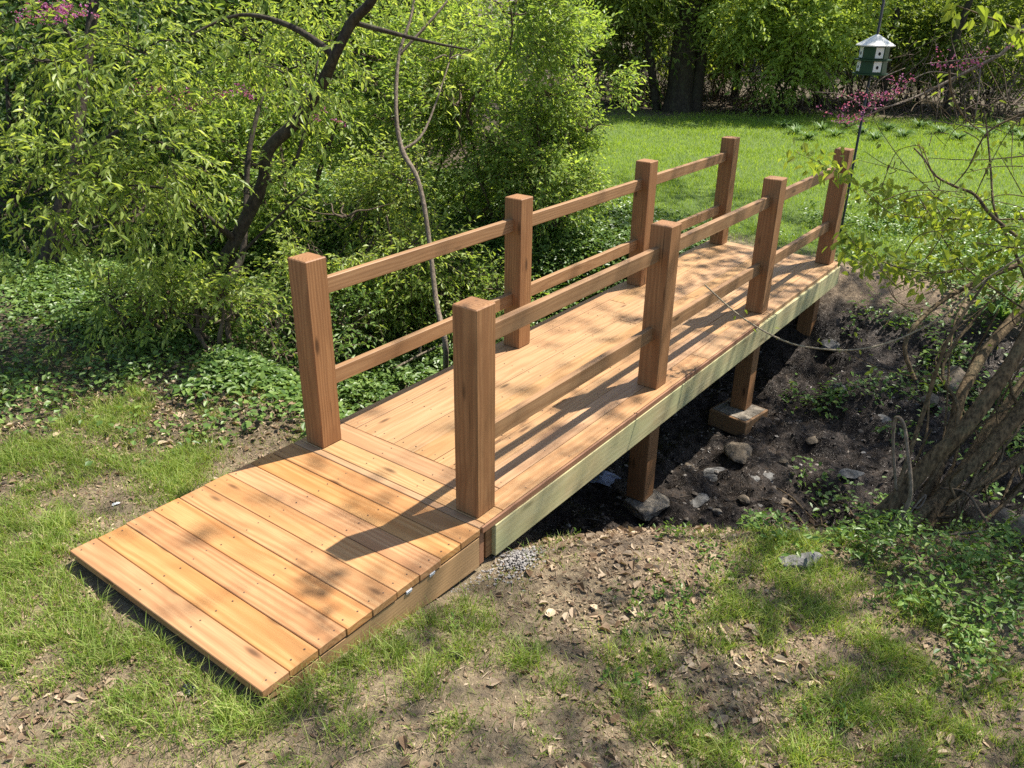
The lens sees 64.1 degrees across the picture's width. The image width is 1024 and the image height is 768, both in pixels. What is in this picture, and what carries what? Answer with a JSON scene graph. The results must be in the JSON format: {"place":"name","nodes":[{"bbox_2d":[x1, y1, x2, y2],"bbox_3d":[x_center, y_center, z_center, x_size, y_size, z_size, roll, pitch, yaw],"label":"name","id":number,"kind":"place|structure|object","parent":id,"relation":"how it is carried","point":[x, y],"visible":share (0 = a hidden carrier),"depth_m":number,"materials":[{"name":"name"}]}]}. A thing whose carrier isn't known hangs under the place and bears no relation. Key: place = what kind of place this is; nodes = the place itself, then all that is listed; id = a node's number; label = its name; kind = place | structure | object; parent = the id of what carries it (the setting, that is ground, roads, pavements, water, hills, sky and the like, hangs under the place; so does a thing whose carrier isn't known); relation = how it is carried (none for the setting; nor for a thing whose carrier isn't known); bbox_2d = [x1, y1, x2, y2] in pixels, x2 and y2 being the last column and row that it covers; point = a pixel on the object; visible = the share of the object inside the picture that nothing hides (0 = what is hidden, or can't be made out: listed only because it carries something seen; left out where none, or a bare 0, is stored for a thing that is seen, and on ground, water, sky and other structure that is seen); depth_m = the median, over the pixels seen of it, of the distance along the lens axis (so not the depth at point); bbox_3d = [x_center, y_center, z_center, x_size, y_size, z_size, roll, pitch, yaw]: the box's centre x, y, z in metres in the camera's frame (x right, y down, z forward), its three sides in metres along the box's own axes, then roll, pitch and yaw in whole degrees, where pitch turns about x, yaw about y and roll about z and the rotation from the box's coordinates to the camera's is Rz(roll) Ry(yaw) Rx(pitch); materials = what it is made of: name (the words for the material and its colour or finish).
{"place":"outdoors","nodes":[
{"label":"outdoors","id":0,"kind":"place"},
{"bbox_2d":[0,0,1023,767],"bbox_3d":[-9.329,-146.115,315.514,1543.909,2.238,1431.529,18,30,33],"label":"ground","id":1,"kind":"structure","parent":0,"point":[848,288],"depth_m":4.20,"materials":[{"name":"soil"}]},
{"bbox_2d":[0,0,238,233],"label":"honeysuckle bush","id":2,"kind":"object","parent":1,"relation":"on","point":[2,96],"visible":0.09,"depth_m":10.23,"materials":[{"name":"green plant"}]},
{"bbox_2d":[45,232,252,355],"bbox_3d":[-2.852,-0.649,6.447,1.445,1.177,1.314,18,30,33],"label":"honeysuckle bush","id":3,"kind":"object","parent":1,"relation":"on","point":[138,303],"visible":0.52,"depth_m":6.23,"materials":[{"name":"green plant"}]},
{"bbox_2d":[0,231,303,504],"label":"woodland ground cover","id":4,"kind":"object","parent":1,"relation":"on","point":[4,376],"visible":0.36,"depth_m":5.75,"materials":[{"name":"green plant"}]},
{"bbox_2d":[0,0,345,264],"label":"redbud tree","id":5,"kind":"object","parent":1,"relation":"on","point":[90,20],"visible":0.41,"depth_m":8.25,"materials":[{"name":"green plant"}]},
{"bbox_2d":[179,682,196,695],"bbox_3d":[-1.211,1.139,3.061,0.071,0.020,0.046,18,30,33],"label":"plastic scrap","id":6,"kind":"object","parent":1,"relation":"on","point":[187,688],"visible":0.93,"depth_m":3.06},
{"bbox_2d":[35,0,346,256],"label":"honeysuckle bush","id":7,"kind":"object","parent":1,"relation":"on","point":[229,192],"visible":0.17,"depth_m":9.53,"materials":[{"name":"green plant"}]},
{"bbox_2d":[98,248,295,363],"bbox_3d":[-2.230,-0.482,6.177,1.241,1.103,1.394,18,30,33],"label":"honeysuckle bush","id":8,"kind":"object","parent":1,"relation":"on","point":[216,290],"visible":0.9,"depth_m":6.05,"materials":[{"name":"green plant"}]},
{"bbox_2d":[0,0,469,373],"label":"leaning tree","id":9,"kind":"object","parent":1,"relation":"on","point":[184,204],"visible":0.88,"depth_m":5.66,"materials":[{"name":"green plant"}]},
{"bbox_2d":[150,0,391,259],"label":"honeysuckle bush","id":10,"kind":"object","parent":1,"relation":"on","point":[261,215],"visible":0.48,"depth_m":9.17,"materials":[{"name":"green plant"}]},
{"bbox_2d":[187,268,371,395],"bbox_3d":[-1.952,-0.313,6.679,1.585,1.048,1.234,18,30,33],"label":"honeysuckle bush","id":11,"kind":"object","parent":1,"relation":"on","point":[238,335],"visible":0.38,"depth_m":6.54,"materials":[{"name":"green plant"}]},
{"bbox_2d":[237,239,401,379],"bbox_3d":[-1.767,-0.503,7.515,1.415,1.469,1.951,-1,25,-3],"label":"honeysuckle bush","id":12,"kind":"object","parent":1,"relation":"on","point":[353,296],"visible":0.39,"depth_m":7.30,"materials":[{"name":"green plant"}]},
{"bbox_2d":[0,153,741,435],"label":"ivy ground cover","id":13,"kind":"object","parent":1,"relation":"on","point":[266,370],"visible":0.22,"depth_m":8.13,"materials":[{"name":"green plant"}]},
{"bbox_2d":[391,341,452,370],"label":"fallen branch","id":14,"kind":"object","parent":13,"relation":"on","point":[416,356],"visible":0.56,"depth_m":7.80,"materials":[{"name":"wood"}]},
{"bbox_2d":[250,113,494,351],"bbox_3d":[-1.407,-1.375,8.106,2.397,2.409,2.094,-5,26,-13],"label":"honeysuckle bush","id":15,"kind":"object","parent":1,"relation":"on","point":[390,217],"visible":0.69,"depth_m":7.87,"materials":[{"name":"green plant"}]},
{"bbox_2d":[287,0,521,212],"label":"honeysuckle bush","id":16,"kind":"object","parent":1,"relation":"on","point":[377,40],"visible":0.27,"depth_m":9.42,"materials":[{"name":"green plant"}]},
{"bbox_2d":[330,220,503,347],"bbox_3d":[-1.040,-0.961,8.448,1.902,1.436,1.677,18,30,33],"label":"honeysuckle bush","id":17,"kind":"object","parent":1,"relation":"on","point":[432,319],"visible":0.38,"depth_m":8.13,"materials":[{"name":"green plant"}]},
{"bbox_2d":[378,0,507,368],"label":"slender tree","id":18,"kind":"object","parent":1,"relation":"on","point":[402,148],"visible":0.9,"depth_m":6.27,"materials":[{"name":"grey plant"}]},
{"bbox_2d":[70,136,853,699],"bbox_3d":[0.606,-0.254,5.819,1.381,2.077,6.885,18,30,33],"label":"footbridge","id":19,"kind":"object","parent":1,"relation":"on","point":[328,536],"visible":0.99,"depth_m":4.42,"materials":[{"name":"brown wood"}]},
{"bbox_2d":[425,237,566,347],"bbox_3d":[-0.389,-0.875,8.433,1.769,1.299,1.425,18,30,33],"label":"honeysuckle bush","id":20,"kind":"object","parent":1,"relation":"on","point":[485,286],"visible":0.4,"depth_m":8.30,"materials":[{"name":"green plant"}]},
{"bbox_2d":[348,0,651,254],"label":"honeysuckle bush","id":21,"kind":"object","parent":1,"relation":"on","point":[561,30],"visible":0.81,"depth_m":8.67,"materials":[{"name":"green plant"}]},
{"bbox_2d":[451,546,553,594],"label":"gravel","id":22,"kind":"structure","parent":1,"relation":"on","point":[516,555],"depth_m":4.01,"materials":[{"name":"gravel"}]},
{"bbox_2d":[0,325,1023,767],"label":"grass","id":23,"kind":"structure","parent":1,"relation":"on","point":[182,477],"depth_m":3.38,"materials":[{"name":"plant"}]},
{"bbox_2d":[0,0,1023,196],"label":"distant woodland","id":24,"kind":"object","parent":1,"relation":"on","point":[264,9],"visible":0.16,"depth_m":13.85,"materials":[{"name":"plant"}]},
{"bbox_2d":[0,371,1023,767],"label":"soil crumbs","id":25,"kind":"object","parent":1,"relation":"on","point":[510,649],"visible":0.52,"depth_m":3.41,"materials":[{"name":"soil"}]},
{"bbox_2d":[0,330,1023,767],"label":"leaf litter","id":26,"kind":"object","parent":1,"relation":"on","point":[404,740],"visible":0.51,"depth_m":3.52,"materials":[{"name":"plant"}]},
{"bbox_2d":[457,42,626,232],"bbox_3d":[0.319,-2.617,9.129,1.862,2.311,1.926,0,25,-2],"label":"honeysuckle bush","id":27,"kind":"object","parent":1,"relation":"on","point":[546,117],"visible":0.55,"depth_m":8.90,"materials":[{"name":"green plant"}]},
{"bbox_2d":[545,608,555,616],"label":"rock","id":28,"kind":"object","parent":1,"relation":"on","point":[549,612],"visible":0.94,"depth_m":3.66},
{"bbox_2d":[507,0,670,87],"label":"woodland bush","id":29,"kind":"object","parent":1,"relation":"on","point":[589,49],"visible":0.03,"depth_m":24.92,"materials":[{"name":"green plant"}]},
{"bbox_2d":[589,470,620,486],"bbox_3d":[0.644,0.672,6.032,0.294,0.048,0.198,18,30,33],"label":"rock","id":30,"kind":"object","parent":1,"relation":"on","point":[604,477],"visible":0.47,"depth_m":6.00,"materials":[{"name":"stone"}]},
{"bbox_2d":[612,9,621,102],"bbox_3d":[2.871,-10.621,20.291,4.214,7.333,4.644,18,30,33],"label":"thin tree","id":31,"kind":"object","parent":1,"relation":"on","point":[620,70],"visible":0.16,"depth_m":21.41,"materials":[{"name":"brown plant"}]},
{"bbox_2d":[630,607,636,615],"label":"dry leaf","id":32,"kind":"object","parent":1,"relation":"on","point":[634,611],"visible":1,"depth_m":3.71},
{"bbox_2d":[564,0,718,109],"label":"woodland bush","id":33,"kind":"object","parent":1,"relation":"on","point":[625,27],"visible":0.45,"depth_m":20.05,"materials":[{"name":"green plant"}]},
{"bbox_2d":[623,490,669,520],"bbox_3d":[0.966,0.849,5.787,0.346,0.148,0.287,-18,31,-34],"label":"concrete footing","id":34,"kind":"object","parent":1,"relation":"on","point":[655,503],"visible":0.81,"depth_m":5.68,"materials":[{"name":"concrete"}]},
{"bbox_2d":[578,0,731,112],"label":"tree","id":35,"kind":"object","parent":1,"relation":"on","point":[684,92],"visible":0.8,"depth_m":19.65,"materials":[{"name":"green plant"}]},
{"bbox_2d":[606,0,733,84],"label":"woodland bush","id":36,"kind":"object","parent":1,"relation":"on","point":[664,46],"depth_m":25.47,"materials":[{"name":"green plant"}]},
{"bbox_2d":[689,493,708,507],"bbox_3d":[1.362,0.857,6.009,0.148,0.056,0.213,18,30,33],"label":"rock","id":37,"kind":"object","parent":1,"relation":"on","point":[700,500],"visible":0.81,"depth_m":5.98,"materials":[{"name":"grey stone"}]},
{"bbox_2d":[703,467,724,481],"bbox_3d":[1.571,0.708,6.383,0.178,0.077,0.229,18,30,33],"label":"rock","id":38,"kind":"object","parent":1,"relation":"on","point":[713,477],"visible":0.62,"depth_m":6.35,"materials":[{"name":"grey stone"}]},
{"bbox_2d":[712,508,721,515],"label":"rock","id":39,"kind":"object","parent":1,"relation":"on","point":[717,511],"visible":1,"depth_m":5.71,"materials":[{"name":"stone"}]},
{"bbox_2d":[653,0,796,98],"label":"woodland bush","id":40,"kind":"object","parent":1,"relation":"on","point":[724,64],"visible":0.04,"depth_m":22.78,"materials":[{"name":"green plant"}]},
{"bbox_2d":[728,0,742,105],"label":"thin tree","id":41,"kind":"object","parent":1,"relation":"on","point":[738,66],"visible":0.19,"depth_m":21.14,"materials":[{"name":"brown plant"}]},
{"bbox_2d":[449,517,1023,767],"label":"weed sprouts","id":42,"kind":"object","parent":1,"relation":"on","point":[662,591],"visible":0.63,"depth_m":3.81,"materials":[{"name":"green plant"}]},
{"bbox_2d":[708,398,767,435],"bbox_3d":[1.953,0.285,7.065,0.360,0.160,0.360,-22,33,-39],"label":"timber footing box","id":43,"kind":"object","parent":1,"relation":"on","point":[725,416],"visible":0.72,"depth_m":6.96,"materials":[{"name":"brown wood"}]},
{"bbox_2d":[723,441,752,463],"bbox_3d":[1.817,0.549,6.555,0.251,0.098,0.298,18,30,33],"label":"rock","id":44,"kind":"object","parent":1,"relation":"on","point":[738,452],"visible":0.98,"depth_m":6.51,"materials":[{"name":"stone"}]},
{"bbox_2d":[738,495,749,504],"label":"rock","id":45,"kind":"object","parent":1,"relation":"on","point":[744,499],"visible":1,"depth_m":5.91,"materials":[{"name":"stone"}]},
{"bbox_2d":[751,472,773,482],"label":"rock","id":46,"kind":"object","parent":1,"relation":"on","point":[756,478],"visible":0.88,"depth_m":6.17,"materials":[{"name":"grey stone"}]},
{"bbox_2d":[516,300,1023,544],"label":"creek debris","id":47,"kind":"object","parent":1,"relation":"on","point":[700,395],"visible":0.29,"depth_m":6.64,"materials":[{"name":"soil"}]},
{"bbox_2d":[531,292,1022,540],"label":"creek stones","id":48,"kind":"object","parent":1,"relation":"on","point":[604,517],"visible":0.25,"depth_m":6.43,"materials":[{"name":"stone"}]},
{"bbox_2d":[778,457,788,466],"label":"rock","id":49,"kind":"object","parent":1,"relation":"on","point":[782,461],"visible":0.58,"depth_m":6.42,"materials":[{"name":"stone"}]},
{"bbox_2d":[773,117,798,127],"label":"strap leaf plant","id":50,"kind":"object","parent":1,"relation":"on","point":[784,125],"visible":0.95,"depth_m":17.73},
{"bbox_2d":[780,497,792,504],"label":"rock","id":51,"kind":"object","parent":1,"relation":"on","point":[783,500],"visible":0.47,"depth_m":5.89,"materials":[{"name":"stone"}]},
{"bbox_2d":[552,16,1023,130],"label":"brush thicket","id":52,"kind":"object","parent":1,"relation":"on","point":[970,108],"visible":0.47,"depth_m":19.81,"materials":[{"name":"green plant"}]},
{"bbox_2d":[670,0,920,117],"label":"woodland bush","id":53,"kind":"object","parent":1,"relation":"on","point":[757,21],"visible":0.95,"depth_m":18.81,"materials":[{"name":"green plant"}]},
{"bbox_2d":[786,122,809,133],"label":"strap leaf plant","id":54,"kind":"object","parent":1,"relation":"on","point":[794,128],"visible":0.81,"depth_m":17.02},
{"bbox_2d":[779,551,821,569],"bbox_3d":[1.456,0.893,4.121,0.241,0.089,0.119,-3,25,-8],"label":"flat rock","id":55,"kind":"object","parent":1,"relation":"on","point":[798,561],"visible":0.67,"depth_m":4.08,"materials":[{"name":"grey stone"}]},
{"bbox_2d":[795,129,822,139],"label":"strap leaf plant","id":56,"kind":"object","parent":1,"relation":"on","point":[809,136],"visible":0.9,"depth_m":16.22,"materials":[{"name":"plant"}]},
{"bbox_2d":[806,436,817,444],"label":"rock","id":57,"kind":"object","parent":1,"relation":"on","point":[812,440],"visible":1,"depth_m":6.64,"materials":[{"name":"stone"}]},
{"bbox_2d":[813,41,824,104],"bbox_3d":[8.158,-10.640,20.449,4.769,7.397,4.111,18,30,33],"label":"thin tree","id":58,"kind":"object","parent":1,"relation":"on","point":[816,102],"visible":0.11,"depth_m":21.86,"materials":[{"name":"brown plant"}]},
{"bbox_2d":[811,121,835,130],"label":"strap leaf plant","id":59,"kind":"object","parent":1,"relation":"on","point":[819,126],"visible":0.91,"depth_m":17.40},
{"bbox_2d":[821,339,839,352],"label":"rock","id":60,"kind":"object","parent":1,"relation":"on","point":[831,344],"visible":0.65,"depth_m":7.84,"materials":[{"name":"grey stone"}]},
{"bbox_2d":[822,126,850,136],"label":"strap leaf plant","id":61,"kind":"object","parent":1,"relation":"on","point":[835,133],"visible":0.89,"depth_m":16.63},
{"bbox_2d":[829,384,846,390],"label":"rock","id":62,"kind":"object","parent":1,"relation":"on","point":[834,386],"visible":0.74,"depth_m":7.18,"materials":[{"name":"grey stone"}]},
{"bbox_2d":[836,119,856,127],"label":"strap leaf plant","id":63,"kind":"object","parent":1,"relation":"on","point":[847,125],"visible":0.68,"depth_m":17.89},
{"bbox_2d":[838,468,864,478],"bbox_3d":[2.535,0.668,6.103,0.161,0.051,0.167,18,30,33],"label":"rock","id":64,"kind":"object","parent":1,"relation":"on","point":[850,473],"visible":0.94,"depth_m":6.08,"materials":[{"name":"grey stone"}]},
{"bbox_2d":[839,0,884,232],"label":"bird house pole","id":65,"kind":"object","parent":1,"relation":"on","point":[863,111],"visible":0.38,"depth_m":8.96,"materials":[{"name":"metal"}]},
{"bbox_2d":[851,34,895,75],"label":"bird house","id":66,"kind":"structure","parent":65,"relation":"on","point":[872,58],"depth_m":8.55,"materials":[{"name":"green paint"}]},
{"bbox_2d":[856,60,860,70],"bbox_3d":[3.683,-3.382,8.684,0.010,0.105,0.083,0,25,-1],"label":"door panel","id":67,"kind":"structure","parent":66,"relation":"in","point":[858,62],"depth_m":8.68,"materials":[{"name":"white paint"}]},
{"bbox_2d":[859,47,863,57],"bbox_3d":[3.689,-3.504,8.626,0.010,0.105,0.083,0,25,-1],"label":"door panel","id":68,"kind":"structure","parent":66,"relation":"in","point":[861,48],"depth_m":8.62,"materials":[{"name":"white paint"}]},
{"bbox_2d":[872,61,881,71],"bbox_3d":[3.825,-3.321,8.558,0.083,0.105,0.010,0,25,-1],"label":"door panel","id":69,"kind":"structure","parent":66,"relation":"in","point":[877,65],"depth_m":8.55,"materials":[{"name":"white paint"}]},
{"bbox_2d":[875,48,884,58],"bbox_3d":[3.827,-3.445,8.505,0.083,0.105,0.010,0,25,-1],"label":"door panel","id":70,"kind":"structure","parent":66,"relation":"in","point":[879,51],"depth_m":8.50,"materials":[{"name":"white paint"}]},
{"bbox_2d":[851,125,873,133],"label":"strap leaf plant","id":71,"kind":"object","parent":1,"relation":"on","point":[863,129],"visible":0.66,"depth_m":17.06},
{"bbox_2d":[704,60,1023,536],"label":"leaning shrub","id":72,"kind":"object","parent":1,"relation":"on","point":[1000,425],"visible":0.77,"depth_m":4.74,"materials":[{"name":"green plant"}]},
{"bbox_2d":[752,0,980,103],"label":"woodland bush","id":73,"kind":"object","parent":1,"relation":"on","point":[888,26],"visible":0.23,"depth_m":20.68,"materials":[{"name":"green plant"}]},
{"bbox_2d":[864,130,888,139],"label":"strap leaf plant","id":74,"kind":"object","parent":1,"relation":"on","point":[876,136],"visible":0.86,"depth_m":16.34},
{"bbox_2d":[735,507,1023,686],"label":"vinca ground cover","id":75,"kind":"object","parent":1,"relation":"on","point":[1011,615],"visible":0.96,"depth_m":3.98,"materials":[{"name":"green plant"}]},
{"bbox_2d":[878,414,891,422],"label":"rock","id":76,"kind":"object","parent":1,"relation":"on","point":[885,418],"visible":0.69,"depth_m":6.77,"materials":[{"name":"grey stone"}]},
{"bbox_2d":[876,122,901,129],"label":"strap leaf plant","id":77,"kind":"object","parent":1,"relation":"on","point":[890,126],"visible":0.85,"depth_m":17.51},
{"bbox_2d":[879,0,903,110],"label":"thin tree","id":78,"kind":"object","parent":1,"relation":"on","point":[897,11],"visible":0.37,"depth_m":20.55,"materials":[{"name":"brown plant"}]},
{"bbox_2d":[778,188,1023,533],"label":"bank weeds","id":79,"kind":"object","parent":1,"relation":"on","point":[896,225],"visible":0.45,"depth_m":7.63,"materials":[{"name":"green plant"}]},
{"bbox_2d":[891,416,912,529],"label":"dead branch","id":80,"kind":"object","parent":1,"relation":"on","point":[910,480],"visible":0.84,"depth_m":4.37,"materials":[{"name":"wood"}]},
{"bbox_2d":[892,127,913,136],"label":"strap leaf plant","id":81,"kind":"object","parent":1,"relation":"on","point":[903,132],"visible":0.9,"depth_m":16.81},
{"bbox_2d":[900,494,926,523],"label":"dead branch","id":82,"kind":"object","parent":1,"relation":"on","point":[924,496],"visible":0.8,"depth_m":4.59,"materials":[{"name":"wood"}]},
{"bbox_2d":[816,25,1023,127],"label":"redbud sapling","id":83,"kind":"object","parent":1,"relation":"on","point":[1001,53],"visible":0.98,"depth_m":6.42,"materials":[{"name":"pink plant"}]},
{"bbox_2d":[909,118,935,127],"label":"strap leaf plant","id":84,"kind":"object","parent":1,"relation":"on","point":[921,124],"visible":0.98,"depth_m":18.01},
{"bbox_2d":[825,0,1023,105],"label":"woodland bush","id":85,"kind":"object","parent":1,"relation":"on","point":[918,44],"visible":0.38,"depth_m":20.78,"materials":[{"name":"green plant"}]},
{"bbox_2d":[918,393,938,406],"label":"rock","id":86,"kind":"object","parent":1,"relation":"on","point":[934,398],"visible":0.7,"depth_m":6.75,"materials":[{"name":"stone"}]},
{"bbox_2d":[929,125,953,133],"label":"strap leaf plant","id":87,"kind":"object","parent":1,"relation":"on","point":[941,129],"visible":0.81,"depth_m":17.24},
{"bbox_2d":[940,366,965,394],"bbox_3d":[3.788,-0.016,6.981,0.259,0.253,0.366,6,26,10],"label":"rock","id":88,"kind":"object","parent":1,"relation":"on","point":[957,374],"visible":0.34,"depth_m":6.89,"materials":[{"name":"stone"}]},
{"bbox_2d":[942,0,972,116],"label":"thin tree","id":89,"kind":"object","parent":1,"relation":"on","point":[957,32],"visible":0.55,"depth_m":19.54,"materials":[{"name":"brown plant"}]},
{"bbox_2d":[946,131,975,139],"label":"strap leaf plant","id":90,"kind":"object","parent":1,"relation":"on","point":[957,135],"visible":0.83,"depth_m":16.47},
{"bbox_2d":[911,0,1023,111],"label":"woodland bush","id":91,"kind":"object","parent":1,"relation":"on","point":[1018,13],"visible":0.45,"depth_m":19.96,"materials":[{"name":"green plant"}]},
{"bbox_2d":[940,487,994,538],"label":"dead branch","id":92,"kind":"object","parent":1,"relation":"on","point":[975,505],"visible":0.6,"depth_m":4.54,"materials":[{"name":"wood"}]},
{"bbox_2d":[963,123,982,129],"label":"strap leaf plant","id":93,"kind":"object","parent":1,"relation":"on","point":[971,128],"visible":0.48,"depth_m":17.70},
{"bbox_2d":[950,528,1004,535],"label":"dead branch","id":94,"kind":"object","parent":1,"relation":"on","point":[968,533],"visible":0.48,"depth_m":4.41,"materials":[{"name":"wood"}]},
{"bbox_2d":[940,0,1023,55],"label":"overhanging tree","id":95,"kind":"object","parent":1,"relation":"on","point":[996,22],"visible":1,"depth_m":3.49,"materials":[{"name":"green plant"}]},
{"bbox_2d":[976,128,1002,136],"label":"strap leaf plant","id":96,"kind":"object","parent":1,"relation":"on","point":[990,132],"visible":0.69,"depth_m":16.92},
{"bbox_2d":[962,503,1017,529],"bbox_3d":[2.930,0.892,4.928,0.354,0.317,0.377,6,26,11],"label":"rock","id":97,"kind":"object","parent":1,"relation":"on","point":[971,512],"visible":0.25,"depth_m":4.92,"materials":[{"name":"stone"}]},
{"bbox_2d":[964,280,1023,319],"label":"strap leaf plant","id":98,"kind":"object","parent":1,"relation":"on","point":[1001,312],"visible":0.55,"depth_m":7.50,"materials":[{"name":"plant"}]},
{"bbox_2d":[991,119,1013,127],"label":"strap leaf plant","id":99,"kind":"object","parent":1,"relation":"on","point":[1007,123],"visible":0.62,"depth_m":18.17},
{"bbox_2d":[1003,125,1022,133],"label":"strap leaf plant","id":100,"kind":"object","parent":1,"relation":"on","point":[1014,129],"visible":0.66,"depth_m":17.33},
{"bbox_2d":[1006,514,1023,547],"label":"rock","id":101,"kind":"object","parent":1,"relation":"on","point":[1019,522],"visible":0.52,"depth_m":4.28,"materials":[{"name":"stone"}]},
{"bbox_2d":[1011,130,1023,139],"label":"strap leaf plant","id":102,"kind":"object","parent":1,"relation":"on","point":[1020,135],"visible":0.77,"depth_m":16.59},
{"bbox_2d":[515,109,1023,283],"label":"lawn grass","id":103,"kind":"structure","parent":0,"point":[832,143],"depth_m":14.53,"materials":[{"name":"plant"}]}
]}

